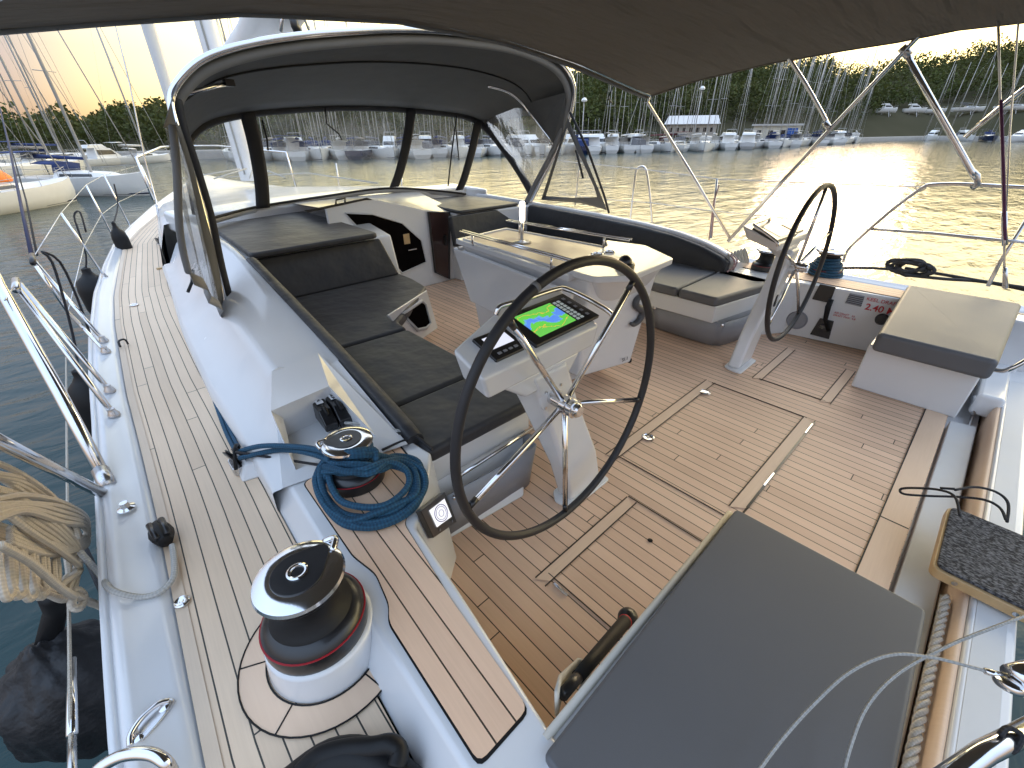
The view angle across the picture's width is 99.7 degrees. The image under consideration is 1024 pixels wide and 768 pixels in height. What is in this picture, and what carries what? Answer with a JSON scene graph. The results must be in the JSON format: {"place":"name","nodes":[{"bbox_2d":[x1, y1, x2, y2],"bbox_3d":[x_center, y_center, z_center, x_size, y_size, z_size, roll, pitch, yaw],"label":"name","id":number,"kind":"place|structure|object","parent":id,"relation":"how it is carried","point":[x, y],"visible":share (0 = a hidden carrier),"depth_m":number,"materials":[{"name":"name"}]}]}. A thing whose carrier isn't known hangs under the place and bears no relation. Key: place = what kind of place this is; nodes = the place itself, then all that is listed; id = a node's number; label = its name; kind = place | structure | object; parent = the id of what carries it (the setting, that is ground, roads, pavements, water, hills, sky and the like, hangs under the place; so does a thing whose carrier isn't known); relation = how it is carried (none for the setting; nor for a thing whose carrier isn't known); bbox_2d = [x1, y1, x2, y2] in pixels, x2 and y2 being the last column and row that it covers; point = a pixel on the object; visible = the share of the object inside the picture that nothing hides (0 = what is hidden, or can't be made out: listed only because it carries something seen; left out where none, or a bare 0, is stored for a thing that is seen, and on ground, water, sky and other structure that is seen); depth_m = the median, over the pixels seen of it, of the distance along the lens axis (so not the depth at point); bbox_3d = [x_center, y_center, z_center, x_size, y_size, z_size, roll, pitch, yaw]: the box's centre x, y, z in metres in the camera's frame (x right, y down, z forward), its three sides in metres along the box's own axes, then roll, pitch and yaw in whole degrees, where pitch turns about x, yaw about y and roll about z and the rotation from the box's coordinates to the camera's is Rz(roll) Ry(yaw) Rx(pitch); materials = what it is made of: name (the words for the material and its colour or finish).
{"place":"outdoors","nodes":[
{"label":"outdoors","id":0,"kind":"place"},
{"bbox_2d":[284,733,421,767],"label":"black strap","id":1,"kind":"object","parent":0,"point":[387,750],"visible":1,"depth_m":0.87,"materials":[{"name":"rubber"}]},
{"bbox_2d":[0,140,1023,767],"bbox_3d":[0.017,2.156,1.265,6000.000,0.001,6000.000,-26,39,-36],"label":"water","id":2,"kind":"structure","parent":0,"point":[32,416],"depth_m":15.07,"materials":[{"name":"grey liquid"}]},
{"bbox_2d":[0,118,36,176],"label":"moored sailboat","id":3,"kind":"object","parent":2,"relation":"on","point":[7,167],"visible":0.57,"depth_m":27.04,"materials":[{"name":"white plastic"}]},
{"bbox_2d":[0,89,76,214],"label":"moored sailboat","id":4,"kind":"object","parent":2,"relation":"on","point":[46,193],"visible":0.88,"depth_m":16.69,"materials":[{"name":"white plastic"}]},
{"bbox_2d":[0,36,85,176],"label":"moored sailboat","id":5,"kind":"object","parent":2,"relation":"on","point":[35,166],"visible":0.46,"depth_m":28.74,"materials":[{"name":"white plastic"}]},
{"bbox_2d":[0,34,94,162],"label":"moored sailboat","id":6,"kind":"object","parent":2,"relation":"on","point":[7,160],"visible":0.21,"depth_m":36.10,"materials":[{"name":"white plastic"}]},
{"bbox_2d":[0,31,149,195],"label":"moored sailboat","id":7,"kind":"object","parent":2,"relation":"on","point":[129,184],"visible":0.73,"depth_m":19.83,"materials":[{"name":"white plastic"}]},
{"bbox_2d":[79,129,131,165],"bbox_3d":[-37.233,-21.517,39.279,1.562,3.471,5.046,7,31,12],"label":"moored motorboat","id":8,"kind":"object","parent":2,"relation":"on","point":[109,156],"visible":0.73,"depth_m":38.77,"materials":[{"name":"white plastic"}]},
{"bbox_2d":[90,27,170,164],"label":"moored sailboat","id":9,"kind":"object","parent":2,"relation":"on","point":[154,158],"visible":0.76,"depth_m":40.91,"materials":[{"name":"white plastic"}]},
{"bbox_2d":[259,116,299,160],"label":"moored sailboat","id":10,"kind":"object","parent":2,"relation":"on","point":[277,145],"visible":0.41,"depth_m":44.74,"materials":[{"name":"white plastic"}]},
{"bbox_2d":[283,113,313,160],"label":"moored sailboat","id":11,"kind":"object","parent":2,"relation":"on","point":[304,155],"visible":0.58,"depth_m":43.47,"materials":[{"name":"white plastic"}]},
{"bbox_2d":[299,112,328,160],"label":"moored sailboat","id":12,"kind":"object","parent":2,"relation":"on","point":[315,152],"visible":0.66,"depth_m":44.25,"materials":[{"name":"white plastic"}]},
{"bbox_2d":[313,20,353,159],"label":"moored sailboat","id":13,"kind":"object","parent":2,"relation":"on","point":[334,151],"visible":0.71,"depth_m":45.87,"materials":[{"name":"white plastic"}]},
{"bbox_2d":[343,22,374,159],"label":"moored sailboat","id":14,"kind":"object","parent":2,"relation":"on","point":[360,153],"visible":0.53,"depth_m":45.40,"materials":[{"name":"white plastic"}]},
{"bbox_2d":[358,23,395,158],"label":"moored sailboat","id":15,"kind":"object","parent":2,"relation":"on","point":[380,152],"visible":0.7,"depth_m":46.06,"materials":[{"name":"white plastic"}]},
{"bbox_2d":[397,25,432,158],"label":"moored sailboat","id":16,"kind":"object","parent":2,"relation":"on","point":[416,153],"visible":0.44,"depth_m":45.27,"materials":[{"name":"white plastic"}]},
{"bbox_2d":[429,115,447,157],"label":"moored sailboat","id":17,"kind":"object","parent":2,"relation":"on","point":[441,152],"visible":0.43,"depth_m":47.54,"materials":[{"name":"white plastic"}]},
{"bbox_2d":[504,118,524,155],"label":"moored motorboat","id":18,"kind":"object","parent":2,"relation":"on","point":[518,142],"visible":0.69,"depth_m":49.80,"materials":[{"name":"white plastic"}]},
{"bbox_2d":[88,175,1023,767],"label":"sailing yacht","id":19,"kind":"object","parent":2,"relation":"on","point":[472,643],"visible":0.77,"depth_m":1.84,"materials":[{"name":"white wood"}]},
{"bbox_2d":[0,461,98,612],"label":"beige rope hank","id":20,"kind":"object","parent":19,"relation":"hanging from","point":[42,530],"visible":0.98,"depth_m":1.16,"materials":[{"name":"beige fabric"}]},
{"bbox_2d":[41,251,91,436],"bbox_3d":[-2.703,-0.118,2.752,0.240,1.387,0.362,8,32,15],"label":"fender","id":21,"kind":"object","parent":19,"relation":"hanging from","point":[78,390],"visible":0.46,"depth_m":2.69,"materials":[{"name":"black rubber"}]},
{"bbox_2d":[4,165,157,418],"bbox_3d":[-4.171,-1.700,4.524,0.438,0.687,7.785,-19,35,-29],"label":"guard rail","id":22,"kind":"object","parent":19,"relation":"on","point":[35,306],"visible":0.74,"depth_m":2.18,"materials":[{"name":"metal"}]},
{"bbox_2d":[0,107,37,255],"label":"shroud","id":23,"kind":"object","parent":22,"relation":"attached to","point":[28,239],"visible":0.96,"depth_m":4.00,"materials":[{"name":"grey metal"}]},
{"bbox_2d":[73,210,98,314],"bbox_3d":[-3.938,-1.029,4.007,0.258,1.055,0.258,-11,32,-18],"label":"fender","id":24,"kind":"object","parent":19,"relation":"hanging from","point":[86,281],"visible":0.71,"depth_m":3.98,"materials":[{"name":"black rubber"}]},
{"bbox_2d":[110,184,132,249],"bbox_3d":[-4.531,-1.855,5.029,0.149,0.821,0.586,-11,32,-18],"label":"fender","id":25,"kind":"object","parent":19,"relation":"hanging from","point":[120,238],"visible":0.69,"depth_m":4.88,"materials":[{"name":"black rubber"}]},
{"bbox_2d":[77,543,177,599],"bbox_3d":[-1.163,0.567,1.282,0.347,0.078,0.184,-3,30,-4],"label":"mooring rope","id":26,"kind":"object","parent":19,"relation":"on","point":[107,585],"visible":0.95,"depth_m":1.25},
{"bbox_2d":[92,745,178,767],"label":"outboard bracket","id":27,"kind":"object","parent":19,"relation":"attached to","point":[157,757],"visible":1,"depth_m":0.85,"materials":[{"name":"metal"}]},
{"bbox_2d":[115,26,162,237],"bbox_3d":[-4.531,-3.152,5.081,0.202,2.611,0.944,-6,31,-9],"label":"shroud","id":28,"kind":"object","parent":19,"relation":"attached to","point":[157,208],"visible":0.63,"depth_m":5.29,"materials":[{"name":"metal"}]},
{"bbox_2d":[126,698,174,746],"bbox_3d":[-0.806,0.748,0.957,0.040,0.032,0.103,8,31,13],"label":"mooring cleat","id":29,"kind":"object","parent":19,"relation":"attached to","point":[149,720],"visible":0.91,"depth_m":0.96,"materials":[{"name":"metal"}]},
{"bbox_2d":[141,24,170,104],"bbox_3d":[-6.696,-7.991,7.285,0.223,8.536,2.321,-26,39,-36],"label":"furled headsail","id":30,"kind":"object","parent":19,"relation":"attached to","point":[154,47],"visible":0.33,"depth_m":8.56,"materials":[{"name":"white fabric"}]},
{"bbox_2d":[146,517,174,546],"bbox_3d":[-1.134,0.485,1.398,0.068,0.068,0.108,-26,39,-36],"label":"deck plug","id":31,"kind":"object","parent":19,"relation":"on","point":[161,532],"visible":1,"depth_m":1.38,"materials":[{"name":"black plastic"}]},
{"bbox_2d":[162,230,240,448],"bbox_3d":[-3.150,-1.038,4.025,0.098,0.057,6.662,-21,36,-31],"label":"blue deck line","id":32,"kind":"object","parent":19,"relation":"on","point":[230,437],"visible":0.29,"depth_m":1.94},
{"bbox_2d":[182,19,285,180],"bbox_3d":[-4.251,-9.596,3.271,1.515,14.700,1.324,-4,31,-5],"label":"mast","id":33,"kind":"object","parent":19,"relation":"on","point":[208,34],"visible":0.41,"depth_m":6.86,"materials":[{"name":"white metal"}]},
{"bbox_2d":[224,17,309,44],"bbox_3d":[-3.080,-3.998,4.935,0.471,0.647,4.284,-23,37,-33],"label":"boom","id":34,"kind":"object","parent":33,"relation":"attached to","point":[246,28],"visible":0.32,"depth_m":3.96,"materials":[{"name":"white metal"}]},
{"bbox_2d":[222,443,245,475],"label":"deck block","id":35,"kind":"structure","parent":19,"relation":"on","point":[234,463],"depth_m":1.67,"materials":[{"name":"black plastic"}]},
{"bbox_2d":[134,145,402,199],"bbox_3d":[-5.222,-3.886,8.028,6.632,0.890,2.394,15,34,25],"label":"pulpit","id":36,"kind":"object","parent":19,"relation":"on","point":[141,170],"visible":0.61,"depth_m":8.48,"materials":[{"name":"metal"}]},
{"bbox_2d":[217,211,376,258],"bbox_3d":[-1.994,-1.344,3.773,0.983,0.043,1.629,-26,39,-36],"label":"sunpad","id":37,"kind":"object","parent":19,"relation":"on","point":[268,236],"visible":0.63,"depth_m":3.52,"materials":[{"name":"grey fabric"}]},
{"bbox_2d":[250,535,367,675],"bbox_3d":[-0.485,0.512,1.029,0.243,0.210,0.243,-26,39,-36],"label":"primary winch","id":38,"kind":"object","parent":19,"relation":"on","point":[309,603],"visible":1,"depth_m":0.98,"materials":[{"name":"black metal"}]},
{"bbox_2d":[257,239,397,297],"bbox_3d":[-1.440,-0.904,3.393,1.124,0.315,0.152,-26,39,-36],"label":"backrest cushion","id":39,"kind":"object","parent":19,"relation":"attached to","point":[303,273],"visible":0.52,"depth_m":3.37,"materials":[{"name":"grey fabric"}]},
{"bbox_2d":[237,442,428,530],"bbox_3d":[-0.691,0.292,1.455,0.812,0.191,0.317,4,31,8],"label":"blue rope coil","id":40,"kind":"object","parent":19,"relation":"on","point":[371,461],"visible":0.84,"depth_m":1.41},
{"bbox_2d":[313,394,352,431],"bbox_3d":[-0.769,0.102,1.819,0.112,0.094,0.199,-23,37,-33],"label":"rope clutch","id":41,"kind":"object","parent":19,"relation":"on","point":[331,413],"visible":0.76,"depth_m":1.77,"materials":[{"name":"black plastic"}]},
{"bbox_2d":[235,432,432,465],"bbox_3d":[-0.669,0.276,1.605,0.742,0.062,0.232,-5,31,-8],"label":"jammer tail","id":42,"kind":"object","parent":19,"relation":"on","point":[425,443],"visible":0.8,"depth_m":1.66},
{"bbox_2d":[246,257,423,444],"bbox_3d":[-1.063,-0.303,2.332,0.090,0.377,2.084,-24,38,-34],"label":"backrest strip","id":43,"kind":"object","parent":19,"relation":"attached to","point":[393,413],"visible":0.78,"depth_m":2.04,"materials":[{"name":"grey plastic"}]},
{"bbox_2d":[315,426,384,497],"bbox_3d":[-0.559,0.257,1.500,0.206,0.178,0.206,-26,39,-36],"label":"secondary winch","id":44,"kind":"object","parent":19,"relation":"on","point":[334,444],"visible":0.74,"depth_m":1.45,"materials":[{"name":"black metal"}]},
{"bbox_2d":[296,274,425,347],"bbox_3d":[-1.034,-0.535,3.113,1.169,0.074,1.106,-26,39,-36],"label":"seat cushion","id":45,"kind":"object","parent":19,"relation":"on","point":[350,315],"visible":0.59,"depth_m":3.06,"materials":[{"name":"grey fabric"}]},
{"bbox_2d":[163,26,609,317],"bbox_3d":[-1.132,-1.960,3.707,2.744,1.687,4.527,16,34,26],"label":"sprayhood","id":46,"kind":"object","parent":19,"relation":"attached to","point":[411,72],"visible":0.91,"depth_m":3.79,"materials":[{"name":"fabric"}]},
{"bbox_2d":[344,330,464,406],"bbox_3d":[-0.629,-0.089,2.354,0.584,0.069,0.761,-26,39,-36],"label":"seat cushion","id":47,"kind":"object","parent":19,"relation":"on","point":[402,368],"visible":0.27,"depth_m":2.30,"materials":[{"name":"grey fabric"}]},
{"bbox_2d":[416,492,455,537],"bbox_3d":[-0.268,0.490,1.587,0.044,0.384,0.304,2,31,5],"label":"engine display","id":48,"kind":"object","parent":19,"relation":"attached to","point":[435,515],"visible":1,"depth_m":1.52,"materials":[{"name":"black plastic"}]},
{"bbox_2d":[427,212,449,278],"bbox_3d":[-0.775,-1.518,4.781,0.289,0.761,0.060,-26,39,-36],"label":"cabin door","id":49,"kind":"structure","parent":19,"relation":"in","point":[439,228],"depth_m":4.74,"materials":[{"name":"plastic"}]},
{"bbox_2d":[399,379,525,460],"bbox_3d":[-0.235,0.124,1.984,0.594,0.069,0.384,-26,39,-36],"label":"seat cushion","id":50,"kind":"object","parent":19,"relation":"on","point":[431,416],"visible":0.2,"depth_m":1.91,"materials":[{"name":"grey fabric"}]},
{"bbox_2d":[432,195,517,213],"bbox_3d":[-0.593,-2.158,5.160,0.877,0.035,1.094,-26,39,-36],"label":"sunpad","id":51,"kind":"object","parent":19,"relation":"on","point":[462,204],"visible":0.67,"depth_m":5.00,"materials":[{"name":"grey fabric"}]},
{"bbox_2d":[448,210,524,246],"bbox_3d":[-0.255,-1.802,4.902,1.060,0.311,0.121,-26,39,-36],"label":"backrest cushion","id":52,"kind":"object","parent":19,"relation":"attached to","point":[483,221],"visible":0.56,"depth_m":4.75,"materials":[{"name":"grey fabric"}]},
{"bbox_2d":[0,0,1023,514],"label":"bimini","id":53,"kind":"object","parent":19,"relation":"attached to","point":[646,48],"visible":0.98,"depth_m":2.50,"materials":[{"name":"fabric"}]},
{"bbox_2d":[65,357,77,767],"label":"rigging wire","id":54,"kind":"object","parent":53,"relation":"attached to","point":[71,699],"visible":0.68,"depth_m":1.03,"materials":[{"name":"metal"}]},
{"bbox_2d":[0,548,107,762],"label":"fender","id":55,"kind":"object","parent":54,"relation":"hanging from","point":[33,704],"visible":0.58,"depth_m":1.30,"materials":[{"name":"black fabric"}]},
{"bbox_2d":[455,286,611,505],"bbox_3d":[0.108,0.136,1.766,0.750,0.975,0.293,-26,39,-36],"label":"helm pedestal","id":56,"kind":"object","parent":19,"relation":"on","point":[557,327],"visible":0.77,"depth_m":1.57,"materials":[{"name":"white plastic"}]},
{"bbox_2d":[450,255,654,539],"bbox_3d":[0.183,0.069,1.548,1.041,1.040,0.155,-26,39,-36],"label":"steering wheel","id":57,"kind":"object","parent":56,"relation":"attached to","point":[568,405],"visible":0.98,"depth_m":1.43,"materials":[{"name":"black leather"}]},
{"bbox_2d":[453,219,672,379],"bbox_3d":[0.275,-0.648,3.198,0.974,0.876,1.587,-26,39,-36],"label":"cockpit table","id":58,"kind":"object","parent":19,"relation":"on","point":[498,266],"visible":0.75,"depth_m":2.86,"materials":[{"name":"plastic"}]},
{"bbox_2d":[513,201,530,243],"bbox_3d":[0.073,-1.168,3.118,0.140,0.282,0.140,-26,39,-36],"label":"table lamp","id":59,"kind":"object","parent":58,"relation":"on","point":[521,240],"visible":1,"depth_m":3.12,"materials":[{"name":"metal"}]},
{"bbox_2d":[554,658,591,715],"bbox_3d":[0.155,0.752,1.073,0.056,0.315,0.204,20,36,30],"label":"handle pocket","id":60,"kind":"object","parent":19,"relation":"attached to","point":[564,675],"visible":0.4,"depth_m":1.03,"materials":[{"name":"white plastic"}]},
{"bbox_2d":[559,607,637,701],"bbox_3d":[0.265,0.752,1.220,0.068,0.345,0.485,19,35,29],"label":"winch handle","id":61,"kind":"object","parent":60,"relation":"in","point":[627,617],"visible":0.94,"depth_m":1.17,"materials":[{"name":"black rubber"}]},
{"bbox_2d":[527,204,729,272],"bbox_3d":[1.037,-1.543,4.434,0.090,0.321,2.398,-26,39,-36],"label":"backrest cushion","id":62,"kind":"object","parent":19,"relation":"attached to","point":[680,249],"visible":0.78,"depth_m":4.28,"materials":[{"name":"grey fabric"}]},
{"bbox_2d":[651,262,716,295],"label":"seat cushion","id":63,"kind":"object","parent":19,"relation":"on","point":[673,279],"visible":0.23,"depth_m":3.62,"materials":[{"name":"fabric"}]},
{"bbox_2d":[522,158,920,239],"bbox_3d":[1.661,-1.922,4.521,3.879,0.702,0.248,23,38,34],"label":"guard rail","id":64,"kind":"object","parent":19,"relation":"on","point":[713,204],"visible":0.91,"depth_m":4.43,"materials":[{"name":"metal"}]},
{"bbox_2d":[679,271,764,306],"bbox_3d":[1.735,-0.764,3.467,0.793,0.074,0.444,-26,39,-36],"label":"seat cushion","id":65,"kind":"object","parent":19,"relation":"on","point":[717,289],"visible":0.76,"depth_m":3.36,"materials":[{"name":"fabric"}]},
{"bbox_2d":[545,511,924,767],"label":"seat cushion","id":66,"kind":"object","parent":19,"relation":"on","point":[754,639],"visible":1,"depth_m":0.97,"materials":[{"name":"fabric"}]},
{"bbox_2d":[751,247,774,271],"bbox_3d":[2.211,-1.087,3.753,0.206,0.178,0.206,-26,39,-36],"label":"secondary winch","id":67,"kind":"object","parent":19,"relation":"on","point":[763,262],"visible":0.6,"depth_m":3.71,"materials":[{"name":"black metal"}]},
{"bbox_2d":[724,216,807,373],"bbox_3d":[1.795,-0.665,3.109,0.750,0.975,0.322,-26,39,-36],"label":"helm pedestal","id":68,"kind":"object","parent":19,"relation":"on","point":[770,235],"visible":0.84,"depth_m":2.98,"materials":[{"name":"white plastic"}]},
{"bbox_2d":[765,182,837,341],"bbox_3d":[1.932,-0.802,2.942,1.041,1.040,0.155,-26,39,-36],"label":"steering wheel","id":69,"kind":"object","parent":68,"relation":"attached to","point":[800,265],"visible":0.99,"depth_m":2.87,"materials":[{"name":"black leather"}]},
{"bbox_2d":[810,284,835,338],"bbox_3d":[2.462,-0.568,3.425,0.097,0.408,0.208,-26,39,-36],"label":"engine control","id":70,"kind":"object","parent":19,"relation":"attached to","point":[822,328],"visible":1,"depth_m":3.41,"materials":[{"name":"black plastic"}]},
{"bbox_2d":[807,256,843,278],"bbox_3d":[2.639,-0.992,3.621,0.296,0.155,0.270,-26,39,-36],"label":"blue rope coil","id":71,"kind":"object","parent":19,"relation":"on","point":[830,265],"visible":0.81,"depth_m":3.54,"materials":[{"name":"blue fabric"}]},
{"bbox_2d":[807,248,845,276],"bbox_3d":[2.637,-1.022,3.604,0.243,0.210,0.243,-26,39,-36],"label":"primary winch","id":72,"kind":"object","parent":19,"relation":"on","point":[834,253],"visible":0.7,"depth_m":3.52,"materials":[{"name":"silver metal"}]},
{"bbox_2d":[758,614,1023,767],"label":"cable","id":73,"kind":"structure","parent":19,"relation":"attached to","point":[996,746],"depth_m":0.80,"materials":[{"name":"metal"}]},
{"bbox_2d":[901,594,950,767],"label":"transom rope","id":74,"kind":"object","parent":19,"relation":"attached to","point":[915,739],"visible":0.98,"depth_m":1.28,"materials":[{"name":"white fabric"}]},
{"bbox_2d":[841,182,1023,285],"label":"pushpit","id":75,"kind":"object","parent":19,"relation":"on","point":[1013,240],"visible":0.96,"depth_m":3.15,"materials":[{"name":"metal"}]},
{"bbox_2d":[842,258,1023,290],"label":"black dock line","id":76,"kind":"object","parent":19,"relation":"on","point":[926,269],"visible":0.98,"depth_m":3.67,"materials":[{"name":"black fabric"}]},
{"bbox_2d":[872,286,1020,378],"bbox_3d":[2.822,-0.382,2.812,1.149,0.164,0.608,-26,39,-36],"label":"seat cushion","id":77,"kind":"object","parent":19,"relation":"on","point":[963,333],"visible":1,"depth_m":2.63,"materials":[{"name":"fabric"}]},
{"bbox_2d":[929,508,1023,622],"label":"gangway","id":78,"kind":"object","parent":19,"relation":"on","point":[979,558],"visible":0.94,"depth_m":1.55,"materials":[{"name":"carpet"}]},
{"bbox_2d":[899,486,1010,522],"bbox_3d":[1.852,0.487,1.796,0.264,0.135,0.256,2,30,4],"label":"bungee loop","id":79,"kind":"object","parent":78,"relation":"on","point":[1006,516],"visible":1,"depth_m":1.77,"materials":[{"name":"black rubber"}]},
{"bbox_2d":[997,21,1008,288],"bbox_3d":[3.097,-1.459,2.744,0.888,1.694,0.075,5,31,10],"label":"backstay","id":80,"kind":"object","parent":19,"relation":"attached to","point":[1004,227],"visible":1,"depth_m":2.79,"materials":[{"name":"metal"}]},
{"bbox_2d":[1002,23,1019,287],"bbox_3d":[3.221,-1.479,2.788,0.632,1.673,0.041,14,33,23],"label":"backstay","id":81,"kind":"object","parent":19,"relation":"attached to","point":[1012,99],"visible":0.76,"depth_m":2.73,"materials":[{"name":"metal"}]},
{"bbox_2d":[587,124,601,153],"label":"moored motorboat","id":82,"kind":"object","parent":2,"relation":"on","point":[594,147],"visible":0.7,"depth_m":51.24,"materials":[{"name":"white plastic"}]},
{"bbox_2d":[601,85,620,153],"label":"moored sailboat","id":83,"kind":"object","parent":2,"relation":"on","point":[610,149],"visible":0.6,"depth_m":52.55,"materials":[{"name":"white plastic"}]},
{"bbox_2d":[615,90,636,152],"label":"moored sailboat","id":84,"kind":"object","parent":2,"relation":"on","point":[625,147],"visible":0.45,"depth_m":54.17,"materials":[{"name":"white plastic"}]},
{"bbox_2d":[625,95,690,151],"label":"moored sailboat","id":85,"kind":"object","parent":2,"relation":"on","point":[683,147],"visible":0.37,"depth_m":55.70,"materials":[{"name":"white plastic"}]},
{"bbox_2d":[685,81,708,150],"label":"moored sailboat","id":86,"kind":"object","parent":2,"relation":"on","point":[693,146],"visible":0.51,"depth_m":57.17,"materials":[{"name":"white plastic"}]},
{"bbox_2d":[695,77,720,151],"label":"moored sailboat","id":87,"kind":"object","parent":2,"relation":"on","point":[709,145],"visible":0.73,"depth_m":55.05,"materials":[{"name":"white plastic"}]},
{"bbox_2d":[719,121,737,149],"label":"moored motorboat","id":88,"kind":"object","parent":2,"relation":"on","point":[726,140],"visible":0.69,"depth_m":59.48,"materials":[{"name":"white plastic"}]},
{"bbox_2d":[739,120,756,148],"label":"moored motorboat","id":89,"kind":"object","parent":2,"relation":"on","point":[748,137],"visible":0.8,"depth_m":60.75,"materials":[{"name":"white plastic"}]},
{"bbox_2d":[744,62,781,147],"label":"moored sailboat","id":90,"kind":"object","parent":2,"relation":"on","point":[759,141],"visible":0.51,"depth_m":63.86,"materials":[{"name":"white plastic"}]},
{"bbox_2d":[761,62,789,147],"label":"moored sailboat","id":91,"kind":"object","parent":2,"relation":"on","point":[771,143],"visible":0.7,"depth_m":63.77,"materials":[{"name":"white plastic"}]},
{"bbox_2d":[805,53,838,144],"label":"moored sailboat","id":92,"kind":"object","parent":2,"relation":"on","point":[816,137],"visible":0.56,"depth_m":73.11,"materials":[{"name":"white plastic"}]},
{"bbox_2d":[817,57,850,144],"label":"moored sailboat","id":93,"kind":"object","parent":2,"relation":"on","point":[833,141],"visible":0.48,"depth_m":74.51,"materials":[{"name":"white plastic"}]},
{"bbox_2d":[0,54,1023,153],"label":"hill","id":94,"kind":"structure","parent":0,"point":[899,122],"depth_m":99.53,"materials":[{"name":"green plant"}]},
{"bbox_2d":[0,32,1023,147],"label":"hillside wood","id":95,"kind":"object","parent":94,"relation":"on","point":[594,92],"visible":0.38,"depth_m":81.05,"materials":[{"name":"green plant"}]},
{"bbox_2d":[665,115,720,137],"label":"boathouse","id":96,"kind":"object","parent":94,"relation":"on","point":[703,120],"visible":0.75,"depth_m":70.81,"materials":[{"name":"white"}]},
{"bbox_2d":[951,52,995,115],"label":"moored sailboat","id":97,"kind":"object","parent":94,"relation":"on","point":[967,108],"visible":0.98,"depth_m":112.81,"materials":[{"name":"white plastic"}]},
{"bbox_2d":[0,18,1023,123],"label":"sky","id":98,"kind":"structure","parent":0,"point":[179,41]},
{"bbox_2d":[18,136,1006,159],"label":"quay","id":99,"kind":"structure","parent":0,"point":[210,154],"depth_m":49.99,"materials":[{"name":"concrete"}]},
{"bbox_2d":[752,124,804,138],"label":"harbour office","id":100,"kind":"structure","parent":99,"relation":"on","point":[757,129],"depth_m":74.23,"materials":[{"name":"white paint"}]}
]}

